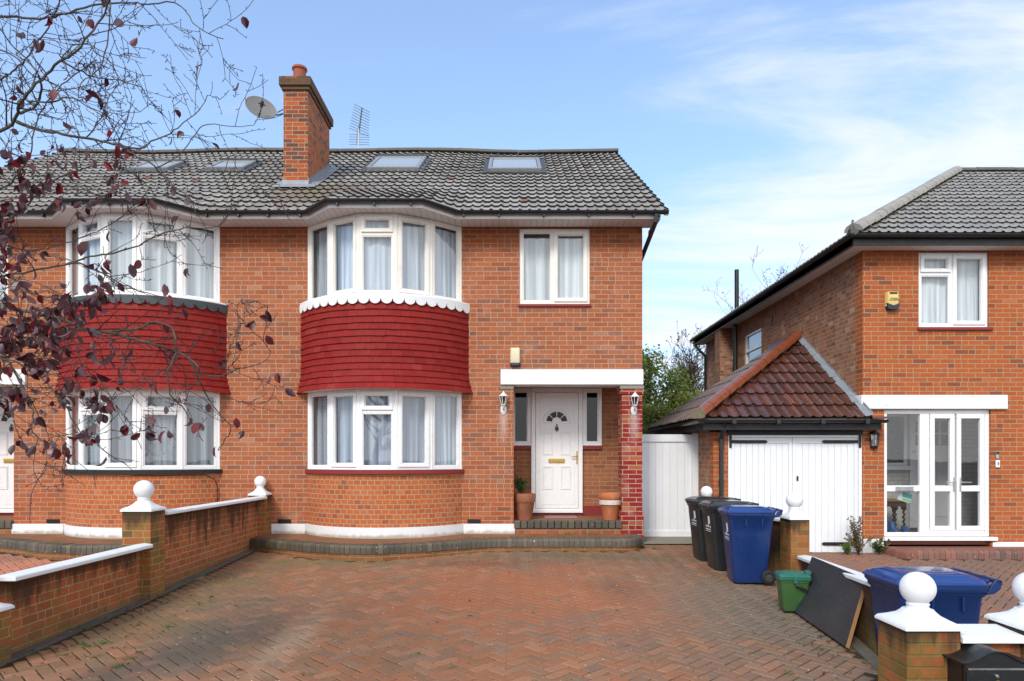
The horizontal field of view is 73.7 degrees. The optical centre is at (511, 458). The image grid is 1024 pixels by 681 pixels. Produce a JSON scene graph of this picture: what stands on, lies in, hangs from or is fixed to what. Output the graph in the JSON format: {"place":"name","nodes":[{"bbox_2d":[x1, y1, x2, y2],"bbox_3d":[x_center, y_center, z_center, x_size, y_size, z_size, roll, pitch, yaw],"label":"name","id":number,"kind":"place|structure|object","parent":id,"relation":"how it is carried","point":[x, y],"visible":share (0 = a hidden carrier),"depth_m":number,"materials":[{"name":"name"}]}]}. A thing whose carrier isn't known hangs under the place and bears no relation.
{"place":"outdoors","nodes":[
{"label":"outdoors","id":0,"kind":"place"},
{"bbox_2d":[0,552,64,574],"bbox_3d":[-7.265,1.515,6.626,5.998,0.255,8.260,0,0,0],"label":"driveway","id":1,"kind":"structure","parent":0,"point":[11,565],"depth_m":9.41,"materials":[{"name":"red brick"}]},
{"bbox_2d":[0,534,121,560],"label":"front step","id":2,"kind":"object","parent":1,"relation":"on","point":[61,547],"visible":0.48,"depth_m":9.87,"materials":[{"name":"brick"}]},
{"bbox_2d":[0,543,877,680],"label":"driveway","id":3,"kind":"structure","parent":0,"point":[435,590],"depth_m":6.33,"materials":[{"name":"brown brick"}]},
{"bbox_2d":[0,476,271,664],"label":"garden wall","id":4,"kind":"structure","parent":3,"relation":"on","point":[160,550],"depth_m":7.37,"materials":[{"name":"brick"}]},
{"bbox_2d":[0,0,295,522],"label":"plum tree","id":5,"kind":"object","parent":3,"relation":"on","point":[11,349],"visible":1,"depth_m":3.27,"materials":[{"name":"brown plant"}]},
{"bbox_2d":[0,563,871,680],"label":"fallen leaves","id":6,"kind":"object","parent":3,"relation":"on","point":[236,605],"visible":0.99,"depth_m":5.92,"materials":[{"name":"brown plant"}]},
{"bbox_2d":[0,550,877,670],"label":"drive border","id":7,"kind":"object","parent":3,"relation":"on","point":[864,651],"visible":0.62,"depth_m":6.17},
{"bbox_2d":[57,532,831,676],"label":"weed tufts","id":8,"kind":"object","parent":3,"relation":"on","point":[104,642],"visible":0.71,"depth_m":5.69,"materials":[{"name":"green plant"}]},
{"bbox_2d":[250,534,641,560],"bbox_3d":[-0.982,1.356,10.334,6.067,0.302,1.591,0,0,0],"label":"front step","id":9,"kind":"object","parent":3,"relation":"on","point":[321,547],"visible":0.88,"depth_m":10.23,"materials":[{"name":"brick"}]},
{"bbox_2d":[685,496,740,561],"bbox_3d":[2.913,1.008,9.921,0.669,0.934,0.520,0,0,-3],"label":"wheelie bin","id":10,"kind":"object","parent":3,"relation":"on","point":[697,531],"visible":0.38,"depth_m":9.76,"materials":[{"name":"black plastic"}]},
{"bbox_2d":[698,500,758,570],"bbox_3d":[2.933,1.028,9.270,0.669,0.934,0.520,0,0,-2],"label":"wheelie bin","id":11,"kind":"object","parent":3,"relation":"on","point":[714,539],"visible":0.46,"depth_m":9.08,"materials":[{"name":"black plastic"}]},
{"bbox_2d":[717,505,782,583],"bbox_3d":[2.942,1.048,8.469,0.669,0.934,0.520,0,0,4],"label":"wheelie bin","id":12,"kind":"object","parent":3,"relation":"on","point":[747,531],"visible":0.99,"depth_m":8.26,"materials":[{"name":"blue plastic"}]},
{"bbox_2d":[774,570,811,610],"bbox_3d":[2.918,1.359,7.073,0.335,0.402,0.343,0,0,10],"label":"food waste caddy","id":13,"kind":"object","parent":3,"relation":"on","point":[792,587],"visible":0.96,"depth_m":6.97,"materials":[{"name":"green plastic"}]},
{"bbox_2d":[794,557,863,648],"bbox_3d":[3.015,1.319,6.509,0.326,0.558,1.564,0,0,4],"label":"worktop offcut","id":14,"kind":"object","parent":3,"relation":"on","point":[830,603],"visible":0.79,"depth_m":6.36,"materials":[{"name":"laminate"}]},
{"bbox_2d":[0,0,1023,406],"label":"sky","id":15,"kind":"structure","parent":0,"point":[774,126],"materials":[{"name":"blue"}]},
{"bbox_2d":[642,537,691,543],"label":"side path","id":16,"kind":"structure","parent":0,"point":[666,540],"depth_m":11.42,"materials":[{"name":"concrete"}]},
{"bbox_2d":[689,166,1023,552],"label":"detached house","id":17,"kind":"structure","parent":0,"point":[931,367],"depth_m":11.11,"materials":[{"name":"orange brick"}]},
{"bbox_2d":[745,328,760,364],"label":"side window","id":18,"kind":"structure","parent":17,"relation":"in","point":[755,349],"depth_m":16.46,"materials":[{"name":"white plastic"}]},
{"bbox_2d":[870,430,879,450],"bbox_3d":[5.872,-0.315,11.027,0.176,0.360,0.126,0,0,0],"label":"wall lantern","id":19,"kind":"object","parent":17,"relation":"attached to","point":[873,439],"depth_m":11.04,"materials":[{"name":"black plastic"}]},
{"bbox_2d":[885,292,899,309],"bbox_3d":[6.155,-2.555,11.044,0.200,0.290,0.092,0,0,0],"label":"alarm box","id":20,"kind":"object","parent":17,"relation":"attached to","point":[892,301],"visible":1,"depth_m":11.01,"materials":[{"name":"yellow plastic"}]},
{"bbox_2d":[887,521,899,531],"bbox_3d":[6.500,1.179,11.610,0.100,0.220,0.240,0,0,-20],"label":"rubber boot","id":21,"kind":"object","parent":17,"relation":"on","point":[892,526],"visible":0.62,"depth_m":11.61,"materials":[{"name":"blue rubber"}]},
{"bbox_2d":[887,417,902,462],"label":"inner window","id":22,"kind":"structure","parent":17,"relation":"in","point":[895,424],"depth_m":12.49,"materials":[{"name":"grey glass"}]},
{"bbox_2d":[887,498,906,525],"bbox_3d":[6.615,1.000,11.940,0.430,0.591,0.480,0,0,0],"label":"hall table","id":23,"kind":"object","parent":17,"relation":"on","point":[894,504],"visible":0.48,"depth_m":11.74,"materials":[{"name":"brown wood"}]},
{"bbox_2d":[897,491,911,502],"bbox_3d":[6.443,0.627,11.192,0.250,0.208,0.008,0,0,0],"label":"magazine","id":24,"kind":"object","parent":23,"relation":"on","point":[904,497],"visible":1,"depth_m":11.19,"materials":[{"name":"paper"}]},
{"bbox_2d":[887,414,910,469],"bbox_3d":[6.825,-0.310,12.454,0.850,1.020,0.098,0,0,0],"label":"inner window frame","id":25,"kind":"structure","parent":17,"relation":"in","point":[904,416],"depth_m":12.46,"materials":[{"name":"white plastic"}]},
{"bbox_2d":[900,526,909,531],"bbox_3d":[6.680,1.219,11.590,0.100,0.140,0.240,0,0,10],"label":"rubber boot","id":26,"kind":"object","parent":17,"relation":"on","point":[904,529],"visible":0.62,"depth_m":11.57,"materials":[{"name":"blue rubber"}]},
{"bbox_2d":[909,414,947,527],"bbox_3d":[7.705,0.220,12.454,0.870,2.080,0.098,0,0,0],"label":"inner door","id":27,"kind":"structure","parent":17,"relation":"in","point":[941,425],"depth_m":12.46,"materials":[{"name":"glass"}]},
{"bbox_2d":[929,414,955,529],"bbox_3d":[7.010,0.218,11.111,0.396,1.895,0.128,0,0,0],"label":"porch door","id":28,"kind":"structure","parent":17,"relation":"in","point":[951,482],"depth_m":11.11,"materials":[{"name":"white plastic"}]},
{"bbox_2d":[919,253,986,326],"bbox_3d":[7.180,-2.750,11.193,1.140,1.220,0.186,0,0,0],"label":"window","id":29,"kind":"structure","parent":17,"relation":"in","point":[952,286],"depth_m":11.23,"materials":[{"name":"white plastic"}]},
{"bbox_2d":[954,414,984,529],"bbox_3d":[7.469,0.218,11.111,0.454,1.895,0.128,0,0,0],"label":"porch door","id":30,"kind":"structure","parent":17,"relation":"in","point":[980,487],"depth_m":11.11,"materials":[{"name":"white plastic"}]},
{"bbox_2d":[995,451,999,467],"bbox_3d":[7.881,0.010,11.073,0.062,0.260,0.034,0,0,0],"label":"door bell","id":31,"kind":"object","parent":17,"relation":"attached to","point":[997,463],"depth_m":11.07,"materials":[{"name":"plastic"}]},
{"bbox_2d":[809,552,1023,623],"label":"driveway","id":32,"kind":"structure","parent":0,"point":[861,561],"depth_m":9.99,"materials":[{"name":"red brick"}]},
{"bbox_2d":[644,330,888,552],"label":"garage","id":33,"kind":"structure","parent":32,"relation":"on","point":[775,424],"depth_m":11.11,"materials":[{"name":"brown tile"}]},
{"bbox_2d":[642,433,697,536],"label":"side gate","id":34,"kind":"structure","parent":33,"relation":"attached to","point":[669,474],"depth_m":12.02,"materials":[{"name":"white paint"}]},
{"bbox_2d":[729,435,791,514],"bbox_3d":[4.044,0.568,11.109,1.032,1.915,0.082,0,0,0],"label":"garage door","id":35,"kind":"structure","parent":33,"relation":"in","point":[761,468],"depth_m":11.11,"materials":[{"name":"white paint"}]},
{"bbox_2d":[792,435,860,551],"bbox_3d":[5.117,0.568,11.109,1.103,1.915,0.082,0,0,0],"label":"garage door","id":36,"kind":"structure","parent":33,"relation":"in","point":[824,470],"depth_m":11.11,"materials":[{"name":"white paint"}]},
{"bbox_2d":[839,514,874,554],"bbox_3d":[5.460,1.200,10.888,0.501,0.684,0.353,0,0,-21],"label":"weed clump","id":37,"kind":"object","parent":32,"relation":"on","point":[858,545],"visible":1,"depth_m":10.86,"materials":[{"name":"green plant"}]},
{"bbox_2d":[869,538,890,554],"bbox_3d":[5.844,1.398,10.922,0.304,0.287,0.290,0,0,-9],"label":"weed clump","id":38,"kind":"object","parent":32,"relation":"on","point":[877,547],"visible":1,"depth_m":10.87,"materials":[{"name":"green plant"}]},
{"bbox_2d":[862,566,1001,643],"bbox_3d":[3.274,1.403,5.369,0.769,1.074,0.598,0,0,3],"label":"wheelie bin","id":39,"kind":"object","parent":32,"relation":"on","point":[960,595],"visible":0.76,"depth_m":5.12,"materials":[{"name":"blue plastic"}]},
{"bbox_2d":[881,546,1023,559],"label":"porch step","id":40,"kind":"object","parent":32,"relation":"on","point":[947,552],"visible":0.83,"depth_m":10.53,"materials":[{"name":"brick"}]},
{"bbox_2d":[888,545,980,545],"bbox_3d":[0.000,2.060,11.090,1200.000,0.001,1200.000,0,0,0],"label":"ground","id":41,"kind":"structure","parent":0,"point":[934,545],"depth_m":16.23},
{"bbox_2d":[645,321,705,405],"bbox_3d":[7.371,-2.070,28.897,3.550,7.148,4.629,0,0,0],"label":"bare tree","id":42,"kind":"object","parent":41,"relation":"on","point":[691,366],"visible":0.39,"depth_m":28.15,"materials":[{"name":"brown plant"}]},
{"bbox_2d":[696,244,808,358],"bbox_3d":[13.837,-4.996,36.604,7.787,12.998,6.951,0,0,-35],"label":"bare tree","id":43,"kind":"object","parent":41,"relation":"on","point":[759,280],"visible":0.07,"depth_m":36.62,"materials":[{"name":"brown plant"}]},
{"bbox_2d":[701,486,877,653],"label":"garden wall","id":44,"kind":"structure","parent":41,"relation":"on","point":[789,547],"depth_m":8.24,"materials":[{"name":"brick"}]},
{"bbox_2d":[875,572,1023,680],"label":"garden wall","id":45,"kind":"structure","parent":41,"relation":"on","point":[918,636],"depth_m":4.31,"materials":[{"name":"brick"}]},
{"bbox_2d":[942,644,1023,680],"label":"post box","id":46,"kind":"object","parent":45,"relation":"attached to","point":[974,662],"visible":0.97,"depth_m":4.08,"materials":[{"name":"metal"}]},
{"bbox_2d":[962,653,1023,680],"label":"box door","id":47,"kind":"structure","parent":46,"relation":"in","point":[994,660],"depth_m":4.08,"materials":[{"name":"black metal"}]},
{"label":"garden ground","id":48,"kind":"structure","parent":0,"visible":0},
{"bbox_2d":[0,147,338,538],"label":"semi detached house","id":49,"kind":"structure","parent":48,"relation":"on","point":[232,245],"depth_m":11.03,"materials":[{"name":"brick"}]},
{"bbox_2d":[0,244,7,299],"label":"window","id":50,"kind":"structure","parent":49,"relation":"in","point":[1,285],"depth_m":11.22,"materials":[{"name":"white plastic"}]},
{"bbox_2d":[0,393,13,507],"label":"front door","id":51,"kind":"structure","parent":49,"relation":"in","point":[6,423],"depth_m":12.10,"materials":[{"name":"white plastic"}]},
{"bbox_2d":[67,392,87,469],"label":"window","id":52,"kind":"structure","parent":49,"relation":"in","point":[75,465],"depth_m":11.07,"materials":[{"name":"white plastic"}]},
{"bbox_2d":[67,220,87,295],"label":"window","id":53,"kind":"structure","parent":49,"relation":"in","point":[72,252],"depth_m":11.07,"materials":[{"name":"white plastic"}]},
{"bbox_2d":[80,389,100,469],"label":"window","id":54,"kind":"structure","parent":49,"relation":"in","point":[95,452],"depth_m":10.70,"materials":[{"name":"white plastic"}]},
{"bbox_2d":[80,214,100,293],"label":"window","id":55,"kind":"structure","parent":49,"relation":"in","point":[95,239],"depth_m":10.70,"materials":[{"name":"white plastic"}]},
{"bbox_2d":[104,389,137,469],"bbox_3d":[-5.995,-0.451,10.538,0.570,1.242,0.176,0,0,0],"label":"window","id":56,"kind":"structure","parent":49,"relation":"in","point":[125,448],"depth_m":10.57,"materials":[{"name":"white plastic"}]},
{"bbox_2d":[104,213,137,292],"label":"window","id":57,"kind":"structure","parent":49,"relation":"in","point":[120,261],"depth_m":10.57,"materials":[{"name":"white plastic"}]},
{"bbox_2d":[142,214,179,295],"bbox_3d":[-5.481,-3.144,10.665,0.586,1.248,0.176,0,0,-27],"label":"window","id":58,"kind":"structure","parent":49,"relation":"in","point":[168,274],"depth_m":10.68,"materials":[{"name":"white plastic"}]},
{"bbox_2d":[142,389,181,469],"bbox_3d":[-5.481,-0.451,10.665,0.586,1.242,0.175,0,0,-27],"label":"window","id":59,"kind":"structure","parent":49,"relation":"in","point":[156,455],"depth_m":10.68,"materials":[{"name":"white plastic"}]},
{"bbox_2d":[132,475,217,501],"bbox_3d":[-5.246,0.600,10.686,1.212,0.701,0.135,0,0,-31],"label":"cable","id":60,"kind":"object","parent":49,"relation":"attached to","point":[178,475],"visible":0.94,"depth_m":10.61,"materials":[{"name":"black plastic"}]},
{"bbox_2d":[182,391,217,469],"bbox_3d":[-4.966,-0.451,11.019,0.699,1.242,0.155,0,0,-39],"label":"window","id":61,"kind":"structure","parent":49,"relation":"in","point":[197,453],"depth_m":11.03,"materials":[{"name":"white plastic"}]},
{"bbox_2d":[183,220,217,301],"bbox_3d":[-4.967,-3.144,11.020,0.699,1.248,0.156,0,0,-39],"label":"window","id":62,"kind":"structure","parent":49,"relation":"in","point":[202,283],"depth_m":11.00,"materials":[{"name":"white plastic"}]},
{"bbox_2d":[252,64,668,538],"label":"semi detached house","id":63,"kind":"structure","parent":48,"relation":"on","point":[413,296],"depth_m":11.09,"materials":[{"name":"brick"}]},
{"bbox_2d":[245,96,282,118],"bbox_3d":[-4.469,-6.367,12.374,0.685,0.452,0.327,0,0,-33],"label":"satellite dish","id":64,"kind":"object","parent":63,"relation":"attached to","point":[253,104],"visible":0.94,"depth_m":12.38,"materials":[{"name":"grey metal"}]},
{"bbox_2d":[309,220,328,299],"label":"window","id":65,"kind":"structure","parent":63,"relation":"in","point":[318,242],"depth_m":11.06,"materials":[{"name":"white plastic"}]},
{"bbox_2d":[309,391,329,469],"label":"window","id":66,"kind":"structure","parent":63,"relation":"in","point":[318,401],"depth_m":11.07,"materials":[{"name":"white plastic"}]},
{"bbox_2d":[331,389,356,469],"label":"window","id":67,"kind":"structure","parent":63,"relation":"in","point":[343,402],"depth_m":10.71,"materials":[{"name":"white plastic"}]},
{"bbox_2d":[331,214,356,294],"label":"window","id":68,"kind":"structure","parent":63,"relation":"in","point":[344,237],"depth_m":10.69,"materials":[{"name":"white plastic"}]},
{"bbox_2d":[349,104,369,147],"bbox_3d":[-3.594,-7.654,16.109,0.467,1.158,0.542,0,0,-17],"label":"tv aerial","id":69,"kind":"object","parent":63,"relation":"on","point":[358,132],"visible":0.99,"depth_m":16.18,"materials":[{"name":"metal"}]},
{"bbox_2d":[360,389,393,469],"bbox_3d":[-2.065,-0.451,10.538,0.570,1.242,0.175,0,0,0],"label":"window","id":70,"kind":"structure","parent":63,"relation":"in","point":[376,405],"depth_m":10.58,"materials":[{"name":"white plastic"}]},
{"bbox_2d":[360,213,393,292],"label":"window","id":71,"kind":"structure","parent":63,"relation":"in","point":[376,229],"depth_m":10.58,"materials":[{"name":"white plastic"}]},
{"bbox_2d":[398,214,429,295],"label":"window","id":72,"kind":"structure","parent":63,"relation":"in","point":[413,238],"depth_m":10.69,"materials":[{"name":"white plastic"}]},
{"bbox_2d":[398,389,431,469],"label":"window","id":73,"kind":"structure","parent":63,"relation":"in","point":[413,405],"depth_m":10.69,"materials":[{"name":"white plastic"}]},
{"bbox_2d":[432,391,459,469],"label":"window","id":74,"kind":"structure","parent":63,"relation":"in","point":[446,405],"depth_m":11.02,"materials":[{"name":"white plastic"}]},
{"bbox_2d":[433,220,459,300],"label":"window","id":75,"kind":"structure","parent":63,"relation":"in","point":[446,245],"depth_m":11.02,"materials":[{"name":"white plastic"}]},
{"bbox_2d":[499,391,507,414],"bbox_3d":[-0.135,-0.904,11.006,0.156,0.388,0.168,0,0,0],"label":"wall lantern","id":76,"kind":"object","parent":63,"relation":"attached to","point":[503,396],"depth_m":10.99,"materials":[{"name":"white metal"}]},
{"bbox_2d":[510,348,519,366],"bbox_3d":[0.055,-1.645,11.053,0.168,0.300,0.075,0,0,0],"label":"alarm box","id":77,"kind":"object","parent":63,"relation":"attached to","point":[514,357],"visible":1,"depth_m":11.02,"materials":[{"name":"beige plastic"}]},
{"bbox_2d":[514,493,534,519],"bbox_3d":[0.205,0.790,11.370,0.378,0.435,0.378,0,0,0],"label":"plant pot","id":78,"kind":"object","parent":63,"relation":"on","point":[524,504],"visible":0.94,"depth_m":11.23,"materials":[{"name":"ceramic"}]},
{"bbox_2d":[514,475,529,493],"bbox_3d":[0.157,0.436,11.360,0.335,0.369,0.249,0,0,-12],"label":"shrub","id":79,"kind":"object","parent":78,"relation":"on","point":[520,484],"visible":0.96,"depth_m":11.34,"materials":[{"name":"green plant"}]},
{"bbox_2d":[519,229,589,303],"bbox_3d":[0.697,-3.130,11.178,1.207,1.230,0.156,0,0,0],"label":"window","id":80,"kind":"structure","parent":63,"relation":"in","point":[553,270],"depth_m":11.21,"materials":[{"name":"white plastic"}]},
{"bbox_2d":[536,393,577,507],"bbox_3d":[0.800,-0.148,12.090,0.751,2.053,0.120,0,0,0],"label":"front door","id":81,"kind":"structure","parent":63,"relation":"in","point":[556,413],"depth_m":12.10,"materials":[{"name":"white plastic"}]},
{"bbox_2d":[544,516,577,517],"bbox_3d":[0.840,1.000,11.770,0.560,0.014,0.360,0,0,0],"label":"doormat","id":82,"kind":"object","parent":63,"relation":"on","point":[560,516],"visible":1,"depth_m":11.68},
{"bbox_2d":[599,492,620,519],"bbox_3d":[1.640,0.785,11.330,0.398,0.445,0.398,0,0,0],"label":"plant pot","id":83,"kind":"object","parent":63,"relation":"on","point":[610,503],"visible":0.93,"depth_m":11.19,"materials":[{"name":"ceramic"}]},
{"bbox_2d":[630,392,639,415],"bbox_3d":[1.985,-0.894,11.006,0.156,0.388,0.168,0,0,0],"label":"wall lantern","id":84,"kind":"object","parent":63,"relation":"attached to","point":[634,397],"depth_m":10.99,"materials":[{"name":"white metal"}]},
{"bbox_2d":[642,400,675,433],"bbox_3d":[4.191,-0.164,20.353,3.188,3.334,2.830,0,0,0],"label":"leafy tree","id":85,"kind":"object","parent":48,"relation":"on","point":[654,413],"visible":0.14,"depth_m":20.73,"materials":[{"name":"green plant"}]},
{"bbox_2d":[642,344,698,415],"bbox_3d":[4.851,-1.257,23.602,3.177,5.422,3.303,0,0,16],"label":"leafy tree","id":86,"kind":"object","parent":48,"relation":"on","point":[649,371],"visible":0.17,"depth_m":23.42,"materials":[{"name":"green plant"}]},
{"bbox_2d":[662,380,703,408],"bbox_3d":[6.221,-0.584,24.184,4.083,4.272,4.420,0,0,31],"label":"leafy tree","id":87,"kind":"object","parent":48,"relation":"on","point":[686,393],"visible":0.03,"depth_m":23.28,"materials":[{"name":"green plant"}]}
]}

